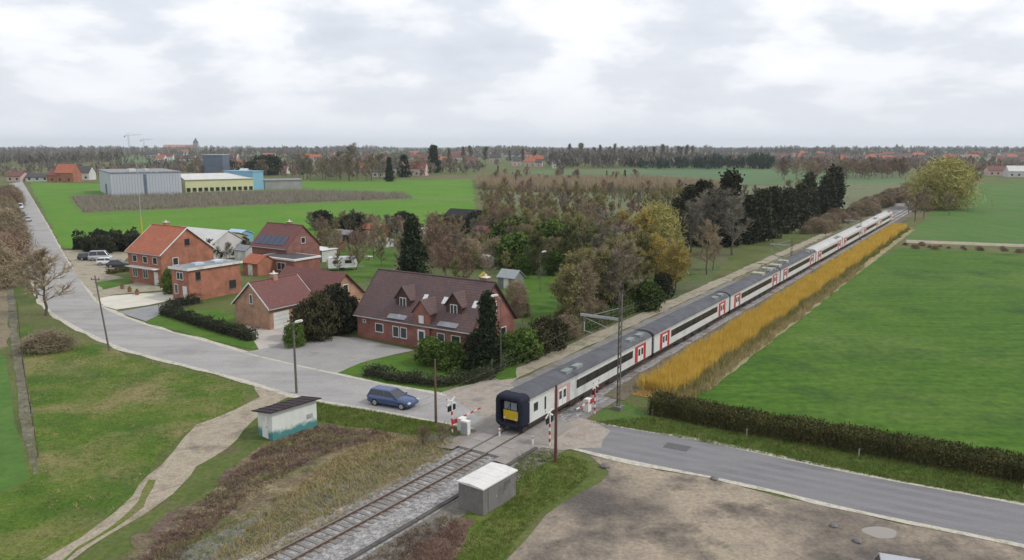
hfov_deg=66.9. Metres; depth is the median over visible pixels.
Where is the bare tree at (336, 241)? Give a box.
[332,229,344,247]
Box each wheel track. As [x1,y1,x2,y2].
[603,440,1023,530]
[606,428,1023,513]
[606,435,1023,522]
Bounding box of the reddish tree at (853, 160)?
[848,158,858,172]
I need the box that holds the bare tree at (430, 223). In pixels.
[424,218,435,228]
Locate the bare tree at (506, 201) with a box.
[500,191,514,206]
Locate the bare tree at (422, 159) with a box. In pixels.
[417,156,429,166]
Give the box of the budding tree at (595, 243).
[586,233,613,250]
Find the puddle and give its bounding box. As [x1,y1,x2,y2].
[861,526,896,538]
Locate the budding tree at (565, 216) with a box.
[559,211,573,223]
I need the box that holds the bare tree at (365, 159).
[360,157,369,174]
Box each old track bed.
[510,201,912,418]
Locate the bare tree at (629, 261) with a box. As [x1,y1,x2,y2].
[617,239,642,280]
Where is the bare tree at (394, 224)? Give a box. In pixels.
[391,215,400,235]
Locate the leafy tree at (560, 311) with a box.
[548,266,581,317]
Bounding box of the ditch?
[6,282,38,474]
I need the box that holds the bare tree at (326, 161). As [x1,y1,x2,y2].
[317,157,331,178]
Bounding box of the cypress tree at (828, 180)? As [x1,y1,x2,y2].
[818,171,839,209]
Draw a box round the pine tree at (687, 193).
[673,184,694,244]
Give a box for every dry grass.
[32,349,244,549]
[139,425,372,559]
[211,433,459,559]
[669,263,863,398]
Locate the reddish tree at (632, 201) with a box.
[625,196,636,212]
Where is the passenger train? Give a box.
[496,211,891,432]
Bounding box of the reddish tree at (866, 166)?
[859,162,870,178]
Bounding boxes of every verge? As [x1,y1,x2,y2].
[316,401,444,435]
[592,402,1023,500]
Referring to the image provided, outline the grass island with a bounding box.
[457,454,590,559]
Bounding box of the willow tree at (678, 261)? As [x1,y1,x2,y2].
[664,238,689,291]
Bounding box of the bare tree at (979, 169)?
[972,165,983,183]
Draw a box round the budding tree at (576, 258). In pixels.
[555,244,591,297]
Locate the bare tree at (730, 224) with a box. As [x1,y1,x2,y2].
[717,195,754,254]
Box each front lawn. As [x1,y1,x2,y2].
[94,277,133,289]
[145,309,257,348]
[339,355,516,391]
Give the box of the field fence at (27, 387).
[17,305,38,456]
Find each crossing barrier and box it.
[451,407,480,430]
[576,397,593,411]
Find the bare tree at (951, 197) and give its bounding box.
[941,191,957,214]
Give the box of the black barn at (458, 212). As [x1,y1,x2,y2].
[445,208,481,219]
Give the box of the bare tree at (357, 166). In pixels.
[354,160,360,178]
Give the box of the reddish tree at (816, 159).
[814,156,826,176]
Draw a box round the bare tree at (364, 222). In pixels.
[360,218,369,233]
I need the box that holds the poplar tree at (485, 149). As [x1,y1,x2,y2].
[483,146,488,159]
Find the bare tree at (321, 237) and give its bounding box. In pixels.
[316,230,327,246]
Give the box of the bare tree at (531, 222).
[526,214,536,226]
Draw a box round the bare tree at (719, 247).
[704,233,722,269]
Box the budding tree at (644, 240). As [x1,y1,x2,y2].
[632,229,659,281]
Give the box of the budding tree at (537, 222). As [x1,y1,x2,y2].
[530,217,542,228]
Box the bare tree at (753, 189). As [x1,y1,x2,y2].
[749,185,757,194]
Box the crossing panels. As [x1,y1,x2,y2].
[459,420,554,456]
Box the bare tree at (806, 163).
[801,158,817,170]
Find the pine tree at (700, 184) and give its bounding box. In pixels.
[683,179,717,246]
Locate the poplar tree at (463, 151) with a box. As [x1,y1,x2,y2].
[460,147,465,157]
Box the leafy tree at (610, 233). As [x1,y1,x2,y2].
[606,228,623,244]
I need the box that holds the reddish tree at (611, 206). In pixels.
[608,203,615,215]
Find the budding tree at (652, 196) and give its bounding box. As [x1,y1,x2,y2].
[648,190,658,206]
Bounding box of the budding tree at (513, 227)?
[501,217,522,232]
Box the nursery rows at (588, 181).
[475,171,720,192]
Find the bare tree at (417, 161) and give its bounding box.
[411,158,420,168]
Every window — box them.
[132,254,137,262]
[132,268,137,277]
[142,256,147,263]
[143,269,147,278]
[152,257,157,265]
[172,257,178,265]
[174,284,178,294]
[176,272,182,280]
[184,239,189,245]
[195,272,201,280]
[229,279,236,288]
[249,294,252,304]
[277,262,284,270]
[301,237,305,243]
[375,323,383,333]
[392,326,399,338]
[400,327,407,339]
[437,332,444,342]
[451,335,460,342]
[501,326,505,333]
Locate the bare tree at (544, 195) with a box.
[538,191,553,212]
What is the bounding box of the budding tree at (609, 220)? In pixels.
[602,215,622,237]
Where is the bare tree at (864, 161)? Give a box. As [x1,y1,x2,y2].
[854,160,865,177]
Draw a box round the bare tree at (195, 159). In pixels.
[186,155,202,168]
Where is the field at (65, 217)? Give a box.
[30,179,475,247]
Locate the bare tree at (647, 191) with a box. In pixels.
[644,187,650,197]
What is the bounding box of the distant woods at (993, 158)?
[974,156,1018,165]
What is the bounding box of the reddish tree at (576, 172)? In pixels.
[571,168,580,177]
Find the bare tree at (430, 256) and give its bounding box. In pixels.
[426,245,437,273]
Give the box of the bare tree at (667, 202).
[664,196,671,210]
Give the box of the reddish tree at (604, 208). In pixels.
[596,204,609,220]
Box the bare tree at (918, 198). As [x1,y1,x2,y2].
[907,191,928,220]
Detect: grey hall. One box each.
[98,168,181,195]
[202,154,229,172]
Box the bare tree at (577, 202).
[571,197,584,213]
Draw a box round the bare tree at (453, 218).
[447,214,460,229]
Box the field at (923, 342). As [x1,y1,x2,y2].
[690,248,1023,460]
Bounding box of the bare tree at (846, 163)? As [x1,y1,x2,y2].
[841,159,856,179]
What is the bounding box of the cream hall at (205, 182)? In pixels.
[181,173,253,191]
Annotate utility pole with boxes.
[91,275,109,350]
[434,359,436,423]
[554,385,556,462]
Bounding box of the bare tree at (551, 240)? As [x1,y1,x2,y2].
[546,236,557,253]
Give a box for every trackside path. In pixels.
[502,298,687,382]
[678,233,830,298]
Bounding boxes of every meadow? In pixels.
[0,324,245,559]
[0,354,28,491]
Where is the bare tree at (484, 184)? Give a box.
[478,181,488,194]
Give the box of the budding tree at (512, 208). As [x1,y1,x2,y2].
[505,203,517,216]
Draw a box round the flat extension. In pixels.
[264,253,320,273]
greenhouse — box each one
[375,237,393,246]
[472,255,494,266]
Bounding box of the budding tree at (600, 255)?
[586,246,624,301]
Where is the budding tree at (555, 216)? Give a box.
[551,211,560,220]
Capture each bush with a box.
[79,236,93,251]
[88,234,117,253]
[91,229,107,236]
[105,231,124,250]
[120,233,130,249]
[121,233,140,248]
[157,267,172,293]
[206,238,224,257]
[229,160,240,169]
[241,161,262,169]
[248,154,286,174]
[280,322,306,347]
[287,297,326,341]
[297,289,344,341]
[311,209,335,228]
[313,283,359,335]
[331,214,363,234]
[341,302,357,330]
[344,212,370,235]
[390,210,408,220]
[412,335,442,365]
[421,242,431,259]
[426,213,456,225]
[433,340,471,371]
[454,215,470,233]
[457,330,501,370]
[465,210,493,231]
[485,215,529,239]
[490,230,539,268]
[497,331,531,365]
[502,326,544,363]
[513,252,536,275]
[525,322,554,358]
[528,318,556,335]
[530,314,569,351]
[531,218,574,260]
[541,249,566,274]
[593,289,624,308]
[608,294,632,309]
[616,281,634,292]
[626,292,634,303]
[631,280,669,311]
[651,271,675,298]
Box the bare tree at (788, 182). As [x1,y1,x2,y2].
[784,179,792,188]
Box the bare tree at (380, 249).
[376,246,385,264]
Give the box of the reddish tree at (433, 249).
[429,242,438,264]
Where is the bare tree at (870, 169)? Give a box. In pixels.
[865,167,874,179]
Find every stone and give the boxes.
[600,462,609,468]
[710,476,717,480]
[830,523,837,527]
[852,538,861,543]
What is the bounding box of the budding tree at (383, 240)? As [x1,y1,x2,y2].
[379,233,387,253]
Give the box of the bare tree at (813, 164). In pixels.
[806,159,821,172]
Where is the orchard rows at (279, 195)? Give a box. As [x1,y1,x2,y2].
[70,188,411,211]
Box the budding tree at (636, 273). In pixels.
[629,246,654,281]
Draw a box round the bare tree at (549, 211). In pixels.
[543,205,554,217]
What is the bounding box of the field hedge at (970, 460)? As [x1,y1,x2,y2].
[645,389,1023,485]
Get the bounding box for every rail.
[258,206,911,559]
[290,207,914,559]
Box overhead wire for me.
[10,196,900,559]
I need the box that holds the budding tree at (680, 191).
[672,187,682,198]
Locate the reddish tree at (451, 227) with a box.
[444,222,460,236]
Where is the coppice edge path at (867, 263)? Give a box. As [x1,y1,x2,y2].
[699,230,913,390]
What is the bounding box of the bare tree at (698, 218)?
[677,200,705,254]
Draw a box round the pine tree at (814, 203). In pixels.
[804,186,821,223]
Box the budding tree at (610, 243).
[597,235,626,262]
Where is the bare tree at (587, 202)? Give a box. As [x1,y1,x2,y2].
[577,197,596,216]
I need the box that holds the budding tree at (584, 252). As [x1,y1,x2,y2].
[558,246,594,279]
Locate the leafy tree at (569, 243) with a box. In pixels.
[557,220,586,259]
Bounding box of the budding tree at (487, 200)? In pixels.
[483,196,492,207]
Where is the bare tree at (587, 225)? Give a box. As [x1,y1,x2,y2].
[579,224,589,245]
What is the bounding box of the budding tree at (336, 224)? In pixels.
[332,219,342,231]
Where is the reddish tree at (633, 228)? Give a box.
[620,223,640,245]
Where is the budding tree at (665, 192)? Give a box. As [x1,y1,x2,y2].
[660,188,670,204]
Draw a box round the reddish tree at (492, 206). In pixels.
[485,198,497,217]
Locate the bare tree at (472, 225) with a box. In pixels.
[468,218,476,231]
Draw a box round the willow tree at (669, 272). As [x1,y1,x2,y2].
[662,264,675,285]
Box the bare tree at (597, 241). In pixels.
[590,232,607,253]
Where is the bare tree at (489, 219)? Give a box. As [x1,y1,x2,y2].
[486,215,492,226]
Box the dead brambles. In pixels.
[140,425,398,559]
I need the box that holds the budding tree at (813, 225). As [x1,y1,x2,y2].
[811,223,818,234]
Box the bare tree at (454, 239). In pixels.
[448,230,459,257]
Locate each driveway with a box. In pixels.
[62,250,162,300]
[119,304,190,320]
[246,326,285,348]
[246,336,412,372]
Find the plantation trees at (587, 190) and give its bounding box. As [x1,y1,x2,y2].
[478,186,739,207]
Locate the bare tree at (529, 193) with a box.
[524,189,536,202]
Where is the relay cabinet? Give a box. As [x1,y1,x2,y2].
[460,419,469,435]
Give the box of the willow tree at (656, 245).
[643,232,670,283]
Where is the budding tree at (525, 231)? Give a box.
[520,226,535,248]
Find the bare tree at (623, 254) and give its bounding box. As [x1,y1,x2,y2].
[594,239,643,293]
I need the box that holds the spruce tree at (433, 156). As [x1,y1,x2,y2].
[426,144,443,172]
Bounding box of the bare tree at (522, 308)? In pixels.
[517,300,526,322]
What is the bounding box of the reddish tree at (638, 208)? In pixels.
[634,204,644,217]
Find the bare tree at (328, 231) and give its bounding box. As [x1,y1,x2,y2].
[324,226,332,236]
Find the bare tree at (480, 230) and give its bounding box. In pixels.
[476,225,484,235]
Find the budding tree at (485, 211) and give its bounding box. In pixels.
[477,205,492,225]
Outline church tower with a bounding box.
[163,138,198,150]
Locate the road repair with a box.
[663,442,690,451]
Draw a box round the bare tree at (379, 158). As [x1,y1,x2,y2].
[373,152,385,177]
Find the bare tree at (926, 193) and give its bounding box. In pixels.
[915,186,936,217]
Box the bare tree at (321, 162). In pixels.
[315,159,326,178]
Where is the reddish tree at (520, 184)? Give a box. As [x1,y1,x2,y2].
[516,180,525,193]
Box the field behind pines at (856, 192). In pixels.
[498,183,900,241]
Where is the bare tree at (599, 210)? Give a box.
[594,206,603,221]
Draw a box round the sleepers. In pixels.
[254,449,492,559]
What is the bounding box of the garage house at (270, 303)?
[231,265,364,329]
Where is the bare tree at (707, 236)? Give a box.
[693,219,722,274]
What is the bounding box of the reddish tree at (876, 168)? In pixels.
[870,161,881,173]
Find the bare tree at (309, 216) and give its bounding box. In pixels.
[305,210,313,229]
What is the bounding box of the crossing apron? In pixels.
[441,378,609,449]
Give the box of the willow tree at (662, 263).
[657,249,675,283]
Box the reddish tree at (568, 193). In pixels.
[565,189,572,205]
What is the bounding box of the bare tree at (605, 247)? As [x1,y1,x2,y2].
[590,244,611,289]
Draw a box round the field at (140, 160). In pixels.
[112,158,176,162]
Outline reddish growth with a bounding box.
[365,513,476,559]
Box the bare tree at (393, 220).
[390,217,397,236]
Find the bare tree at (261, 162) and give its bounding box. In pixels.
[254,159,268,172]
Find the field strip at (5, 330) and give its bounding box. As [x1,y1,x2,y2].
[0,287,10,348]
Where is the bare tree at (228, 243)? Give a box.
[224,241,232,257]
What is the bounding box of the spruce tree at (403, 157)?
[395,154,413,176]
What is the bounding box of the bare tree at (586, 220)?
[577,215,593,233]
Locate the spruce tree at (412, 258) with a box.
[394,213,432,273]
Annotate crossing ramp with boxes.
[438,417,497,448]
[494,420,575,465]
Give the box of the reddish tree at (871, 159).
[867,156,881,174]
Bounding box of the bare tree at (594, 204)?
[585,201,596,219]
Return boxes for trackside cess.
[603,208,921,399]
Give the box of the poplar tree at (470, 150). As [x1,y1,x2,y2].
[467,146,473,156]
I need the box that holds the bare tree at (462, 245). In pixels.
[454,239,470,267]
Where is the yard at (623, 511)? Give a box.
[507,456,1023,559]
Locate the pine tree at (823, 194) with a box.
[817,184,832,214]
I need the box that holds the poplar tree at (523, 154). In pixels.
[521,147,525,161]
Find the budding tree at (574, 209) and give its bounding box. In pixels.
[569,205,577,220]
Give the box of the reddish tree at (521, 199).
[518,196,524,211]
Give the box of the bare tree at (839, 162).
[836,158,848,172]
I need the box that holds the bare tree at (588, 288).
[574,263,599,306]
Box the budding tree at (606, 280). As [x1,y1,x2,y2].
[598,268,618,292]
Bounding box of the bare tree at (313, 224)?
[310,218,317,230]
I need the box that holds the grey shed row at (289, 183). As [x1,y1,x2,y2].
[264,178,302,189]
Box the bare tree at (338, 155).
[330,149,353,178]
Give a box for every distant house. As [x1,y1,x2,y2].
[5,172,27,181]
[24,173,46,181]
[46,169,58,181]
[54,164,81,181]
[78,166,95,179]
[148,152,159,157]
[155,155,167,160]
[160,153,173,159]
[182,155,195,161]
[275,165,289,173]
[310,154,320,160]
[372,167,384,176]
[408,162,428,175]
[410,154,421,159]
[452,154,461,160]
[465,157,477,165]
[489,154,500,161]
[504,152,514,157]
[511,157,520,165]
[524,158,535,165]
[534,155,542,158]
[535,159,542,166]
[551,160,556,167]
[774,153,786,155]
[918,155,931,158]
[949,152,962,156]
[963,154,979,158]
[970,151,983,155]
[983,166,1005,175]
[993,156,1005,161]
[1002,158,1019,163]
[1003,166,1023,176]
[1006,154,1016,156]
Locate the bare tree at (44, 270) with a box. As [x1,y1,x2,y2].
[5,244,77,315]
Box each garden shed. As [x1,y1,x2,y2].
[229,229,253,241]
[232,232,248,237]
[232,244,251,260]
[243,253,274,275]
[320,246,337,261]
[323,237,345,251]
[332,229,356,242]
[359,223,390,237]
[471,225,491,237]
[496,268,524,288]
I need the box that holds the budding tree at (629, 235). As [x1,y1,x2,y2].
[614,230,644,279]
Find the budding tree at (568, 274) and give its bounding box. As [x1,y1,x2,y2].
[545,263,586,318]
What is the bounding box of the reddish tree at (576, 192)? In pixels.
[572,190,578,200]
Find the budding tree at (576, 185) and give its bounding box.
[572,180,580,192]
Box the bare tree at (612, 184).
[609,181,615,193]
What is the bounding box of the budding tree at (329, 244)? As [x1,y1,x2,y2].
[327,241,334,247]
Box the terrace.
[100,291,173,309]
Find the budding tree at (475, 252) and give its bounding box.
[470,249,478,268]
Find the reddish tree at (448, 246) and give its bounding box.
[432,233,458,275]
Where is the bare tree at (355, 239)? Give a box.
[345,225,376,269]
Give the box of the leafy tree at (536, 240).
[523,229,548,278]
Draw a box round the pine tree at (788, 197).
[779,187,802,233]
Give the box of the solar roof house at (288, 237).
[249,220,321,254]
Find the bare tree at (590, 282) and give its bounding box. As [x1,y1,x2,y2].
[571,261,600,320]
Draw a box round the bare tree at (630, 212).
[625,208,633,222]
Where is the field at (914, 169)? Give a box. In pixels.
[893,165,995,173]
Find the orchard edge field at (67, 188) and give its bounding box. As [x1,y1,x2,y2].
[35,182,94,192]
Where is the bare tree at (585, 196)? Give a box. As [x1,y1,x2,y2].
[578,193,590,204]
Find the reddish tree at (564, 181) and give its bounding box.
[562,177,567,188]
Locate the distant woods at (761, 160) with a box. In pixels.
[628,152,774,168]
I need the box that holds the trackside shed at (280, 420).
[252,396,321,440]
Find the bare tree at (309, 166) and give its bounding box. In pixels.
[306,160,313,180]
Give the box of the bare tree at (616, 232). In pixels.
[610,224,625,241]
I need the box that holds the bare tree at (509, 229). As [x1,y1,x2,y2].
[505,226,512,234]
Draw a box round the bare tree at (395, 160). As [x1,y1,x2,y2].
[391,155,399,175]
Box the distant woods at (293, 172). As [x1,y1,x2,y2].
[0,157,446,176]
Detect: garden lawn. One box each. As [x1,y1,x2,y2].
[323,244,398,282]
[496,275,562,323]
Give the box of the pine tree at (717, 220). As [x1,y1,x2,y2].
[710,191,723,244]
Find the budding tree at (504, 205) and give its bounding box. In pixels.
[496,203,509,218]
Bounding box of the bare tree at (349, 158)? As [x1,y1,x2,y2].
[339,154,356,180]
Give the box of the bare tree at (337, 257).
[331,252,342,267]
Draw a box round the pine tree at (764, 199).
[753,188,779,241]
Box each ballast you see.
[238,448,518,559]
[542,204,915,422]
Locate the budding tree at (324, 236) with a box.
[321,229,330,245]
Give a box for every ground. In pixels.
[0,147,1023,559]
[68,190,411,212]
[320,226,736,366]
[631,227,911,397]
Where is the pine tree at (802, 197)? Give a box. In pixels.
[791,183,812,227]
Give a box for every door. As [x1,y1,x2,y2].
[154,272,158,284]
[182,286,187,298]
[238,251,241,259]
[248,264,252,275]
[261,414,268,438]
[273,310,289,328]
[488,484,497,511]
[504,278,508,288]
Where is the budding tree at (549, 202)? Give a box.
[542,198,557,213]
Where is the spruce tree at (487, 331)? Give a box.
[470,290,507,373]
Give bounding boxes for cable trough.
[343,447,537,559]
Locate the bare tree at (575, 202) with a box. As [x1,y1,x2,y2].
[571,193,580,212]
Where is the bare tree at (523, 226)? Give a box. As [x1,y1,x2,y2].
[519,222,532,233]
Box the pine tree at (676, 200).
[669,197,681,237]
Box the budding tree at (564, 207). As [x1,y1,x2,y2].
[560,203,567,215]
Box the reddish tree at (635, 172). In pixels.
[630,168,638,176]
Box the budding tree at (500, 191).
[495,183,505,198]
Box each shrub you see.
[0,183,22,196]
[0,184,24,198]
[0,189,27,206]
[0,192,17,204]
[0,194,18,203]
[0,200,12,209]
[0,206,31,230]
[0,210,33,238]
[0,220,33,245]
[0,221,32,251]
[0,221,40,251]
[0,230,30,269]
[0,230,36,257]
[0,240,17,251]
[0,245,34,284]
[0,260,14,286]
[0,263,22,289]
[2,186,29,204]
[2,201,22,220]
[5,219,33,242]
[7,328,83,358]
[314,218,327,238]
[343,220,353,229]
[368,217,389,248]
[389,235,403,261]
[416,425,432,444]
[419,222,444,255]
[421,222,447,245]
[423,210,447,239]
[434,422,449,442]
[437,241,453,262]
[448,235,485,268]
[454,231,470,255]
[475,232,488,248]
[482,235,514,263]
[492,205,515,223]
[502,279,529,299]
[508,293,533,317]
[557,303,597,323]
[557,312,590,342]
[579,292,599,317]
[587,309,605,327]
[590,300,612,324]
[797,225,813,233]
[800,216,826,231]
[812,220,831,233]
[820,219,837,230]
[821,212,845,228]
[824,207,844,213]
[831,211,843,222]
[839,212,852,222]
[847,201,873,215]
[847,211,859,219]
[855,200,879,212]
[855,210,865,216]
[861,204,880,215]
[864,196,882,207]
[867,197,885,207]
[876,194,895,206]
[877,196,889,206]
[881,188,896,193]
[895,195,906,202]
[911,244,920,248]
[931,245,939,249]
[1014,248,1023,252]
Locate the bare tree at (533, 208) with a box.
[530,201,538,219]
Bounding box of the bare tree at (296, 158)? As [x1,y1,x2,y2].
[292,153,302,177]
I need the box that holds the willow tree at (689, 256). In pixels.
[680,245,692,272]
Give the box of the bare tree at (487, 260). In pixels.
[480,255,496,275]
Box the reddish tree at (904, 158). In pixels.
[901,157,910,174]
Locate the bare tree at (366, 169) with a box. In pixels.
[362,163,371,180]
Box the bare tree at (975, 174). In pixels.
[971,167,981,183]
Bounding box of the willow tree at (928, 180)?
[902,166,966,209]
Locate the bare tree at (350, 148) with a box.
[341,142,362,176]
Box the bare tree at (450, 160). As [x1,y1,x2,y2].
[443,156,456,173]
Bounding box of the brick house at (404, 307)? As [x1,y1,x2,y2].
[353,268,517,352]
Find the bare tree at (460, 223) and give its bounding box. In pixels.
[455,215,467,231]
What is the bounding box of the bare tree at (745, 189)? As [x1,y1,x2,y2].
[741,184,748,200]
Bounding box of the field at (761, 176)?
[506,167,908,183]
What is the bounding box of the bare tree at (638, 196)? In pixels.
[635,190,641,203]
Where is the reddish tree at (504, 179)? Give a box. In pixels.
[500,176,509,192]
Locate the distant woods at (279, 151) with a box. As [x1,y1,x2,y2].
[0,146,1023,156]
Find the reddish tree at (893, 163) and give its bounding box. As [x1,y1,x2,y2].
[887,156,898,175]
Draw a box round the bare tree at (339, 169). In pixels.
[333,164,345,180]
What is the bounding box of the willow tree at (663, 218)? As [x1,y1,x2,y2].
[629,199,694,257]
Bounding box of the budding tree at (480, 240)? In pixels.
[475,235,483,248]
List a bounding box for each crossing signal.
[446,395,455,431]
[545,407,552,444]
[592,380,598,413]
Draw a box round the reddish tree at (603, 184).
[600,178,607,190]
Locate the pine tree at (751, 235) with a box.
[739,195,762,243]
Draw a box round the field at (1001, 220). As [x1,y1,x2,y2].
[905,182,1023,243]
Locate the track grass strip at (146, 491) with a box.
[63,479,155,559]
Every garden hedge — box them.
[71,226,136,249]
[104,266,128,274]
[158,292,202,313]
[159,304,259,340]
[361,362,496,387]
[480,295,652,372]
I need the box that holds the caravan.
[326,256,363,270]
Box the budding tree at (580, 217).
[573,211,584,230]
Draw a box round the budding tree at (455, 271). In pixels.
[449,258,462,276]
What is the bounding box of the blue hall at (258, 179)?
[223,170,263,189]
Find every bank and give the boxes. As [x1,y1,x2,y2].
[125,424,418,559]
[127,423,398,559]
[401,517,474,559]
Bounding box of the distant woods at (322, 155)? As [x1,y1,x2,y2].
[0,151,1021,160]
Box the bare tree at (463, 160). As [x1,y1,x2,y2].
[459,156,471,167]
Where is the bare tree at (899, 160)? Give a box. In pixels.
[894,158,907,176]
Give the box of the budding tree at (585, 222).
[577,218,593,247]
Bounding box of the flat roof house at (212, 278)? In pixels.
[168,259,242,299]
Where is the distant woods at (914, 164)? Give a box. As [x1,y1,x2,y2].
[779,154,1023,173]
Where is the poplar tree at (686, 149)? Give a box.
[684,145,688,153]
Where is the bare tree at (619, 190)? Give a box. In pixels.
[616,185,621,201]
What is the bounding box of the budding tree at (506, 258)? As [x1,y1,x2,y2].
[501,251,511,268]
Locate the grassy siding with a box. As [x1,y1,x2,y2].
[735,216,872,280]
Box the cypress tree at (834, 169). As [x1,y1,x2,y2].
[821,163,849,210]
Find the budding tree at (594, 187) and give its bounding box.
[591,182,598,196]
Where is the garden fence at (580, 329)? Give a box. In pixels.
[491,298,662,369]
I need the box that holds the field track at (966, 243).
[906,240,1023,246]
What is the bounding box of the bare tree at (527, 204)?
[519,199,532,214]
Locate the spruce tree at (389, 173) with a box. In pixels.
[383,157,395,181]
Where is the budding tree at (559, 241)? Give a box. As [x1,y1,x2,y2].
[554,236,564,259]
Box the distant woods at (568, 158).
[544,147,983,167]
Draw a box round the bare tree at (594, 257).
[589,255,605,297]
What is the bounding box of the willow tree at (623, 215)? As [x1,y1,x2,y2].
[617,208,632,224]
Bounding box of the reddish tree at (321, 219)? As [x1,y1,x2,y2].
[317,214,329,230]
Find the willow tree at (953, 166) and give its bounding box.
[899,153,992,210]
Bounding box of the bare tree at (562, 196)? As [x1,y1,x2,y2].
[559,193,567,208]
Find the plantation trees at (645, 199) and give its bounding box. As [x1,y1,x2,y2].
[485,184,684,207]
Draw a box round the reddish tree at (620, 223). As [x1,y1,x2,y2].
[601,218,628,239]
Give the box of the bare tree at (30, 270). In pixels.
[13,252,51,298]
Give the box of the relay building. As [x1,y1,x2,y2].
[456,462,517,515]
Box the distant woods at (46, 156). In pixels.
[0,147,125,164]
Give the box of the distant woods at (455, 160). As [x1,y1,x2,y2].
[2,152,991,165]
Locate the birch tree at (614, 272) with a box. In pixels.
[600,250,628,308]
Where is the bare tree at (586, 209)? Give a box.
[579,201,594,218]
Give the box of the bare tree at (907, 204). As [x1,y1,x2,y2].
[904,195,915,213]
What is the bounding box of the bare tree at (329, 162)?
[327,159,333,172]
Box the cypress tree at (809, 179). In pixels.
[801,169,819,196]
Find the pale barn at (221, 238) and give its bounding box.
[183,226,243,258]
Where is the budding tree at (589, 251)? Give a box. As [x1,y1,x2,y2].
[581,247,598,277]
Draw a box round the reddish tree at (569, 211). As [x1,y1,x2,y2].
[562,206,572,216]
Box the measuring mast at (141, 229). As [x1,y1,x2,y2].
[136,164,142,233]
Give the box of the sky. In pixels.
[0,0,1023,146]
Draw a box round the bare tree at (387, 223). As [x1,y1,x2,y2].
[384,221,390,234]
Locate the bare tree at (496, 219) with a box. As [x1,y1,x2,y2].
[494,212,503,231]
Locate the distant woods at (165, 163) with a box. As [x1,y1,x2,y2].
[0,154,485,173]
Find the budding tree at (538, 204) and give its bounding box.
[536,198,543,213]
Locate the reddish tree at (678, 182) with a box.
[676,179,684,190]
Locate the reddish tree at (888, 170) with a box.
[885,165,892,177]
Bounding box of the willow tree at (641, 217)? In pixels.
[630,206,664,236]
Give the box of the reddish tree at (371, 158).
[362,153,376,165]
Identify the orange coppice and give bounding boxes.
[636,265,844,392]
[823,222,907,269]
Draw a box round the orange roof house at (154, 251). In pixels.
[124,220,215,285]
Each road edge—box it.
[23,183,1023,504]
[24,251,1023,547]
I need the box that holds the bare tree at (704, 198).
[684,188,720,251]
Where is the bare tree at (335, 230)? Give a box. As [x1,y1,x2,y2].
[329,228,347,251]
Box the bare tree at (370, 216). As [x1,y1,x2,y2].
[366,212,373,222]
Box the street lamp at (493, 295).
[491,294,500,373]
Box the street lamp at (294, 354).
[292,319,302,392]
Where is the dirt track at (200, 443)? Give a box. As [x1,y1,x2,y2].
[43,386,287,559]
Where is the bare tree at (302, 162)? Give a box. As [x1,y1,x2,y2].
[298,159,307,179]
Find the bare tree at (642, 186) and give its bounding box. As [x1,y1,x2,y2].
[637,181,646,199]
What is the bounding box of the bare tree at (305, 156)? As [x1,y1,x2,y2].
[298,154,312,178]
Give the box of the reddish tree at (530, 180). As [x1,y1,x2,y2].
[527,177,532,190]
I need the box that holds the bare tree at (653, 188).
[649,185,658,201]
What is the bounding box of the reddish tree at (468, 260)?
[458,252,474,277]
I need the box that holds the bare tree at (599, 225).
[594,221,607,237]
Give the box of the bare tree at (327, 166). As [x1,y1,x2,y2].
[325,163,334,180]
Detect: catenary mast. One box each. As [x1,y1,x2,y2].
[580,293,623,410]
[770,238,792,255]
[845,216,861,239]
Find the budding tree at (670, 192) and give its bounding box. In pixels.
[662,185,674,200]
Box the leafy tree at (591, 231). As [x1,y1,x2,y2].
[577,220,605,250]
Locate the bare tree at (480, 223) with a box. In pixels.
[475,215,486,225]
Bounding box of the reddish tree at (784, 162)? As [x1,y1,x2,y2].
[779,157,793,176]
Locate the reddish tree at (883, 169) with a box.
[875,160,889,178]
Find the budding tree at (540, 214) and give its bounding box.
[536,211,543,220]
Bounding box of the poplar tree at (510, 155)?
[508,150,511,159]
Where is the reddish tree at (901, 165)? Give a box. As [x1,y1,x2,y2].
[896,162,909,177]
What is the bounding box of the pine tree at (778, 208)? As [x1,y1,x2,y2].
[767,185,789,238]
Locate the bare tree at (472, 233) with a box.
[467,229,477,239]
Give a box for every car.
[77,252,88,259]
[88,250,113,260]
[95,257,112,265]
[106,259,128,267]
[367,385,418,409]
[872,552,920,559]
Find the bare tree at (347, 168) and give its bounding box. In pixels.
[342,157,353,179]
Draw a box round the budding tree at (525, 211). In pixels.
[519,205,534,225]
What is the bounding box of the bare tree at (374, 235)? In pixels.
[366,230,379,258]
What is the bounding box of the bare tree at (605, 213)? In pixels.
[598,208,614,223]
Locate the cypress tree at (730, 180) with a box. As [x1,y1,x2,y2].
[716,167,745,247]
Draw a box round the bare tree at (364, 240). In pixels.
[358,231,367,249]
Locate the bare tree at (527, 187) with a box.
[522,183,530,196]
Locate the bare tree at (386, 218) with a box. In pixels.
[382,213,389,225]
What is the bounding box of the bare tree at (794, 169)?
[789,162,804,178]
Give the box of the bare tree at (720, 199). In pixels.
[700,184,739,248]
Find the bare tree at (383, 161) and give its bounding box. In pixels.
[377,158,386,179]
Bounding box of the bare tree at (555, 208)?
[547,205,559,217]

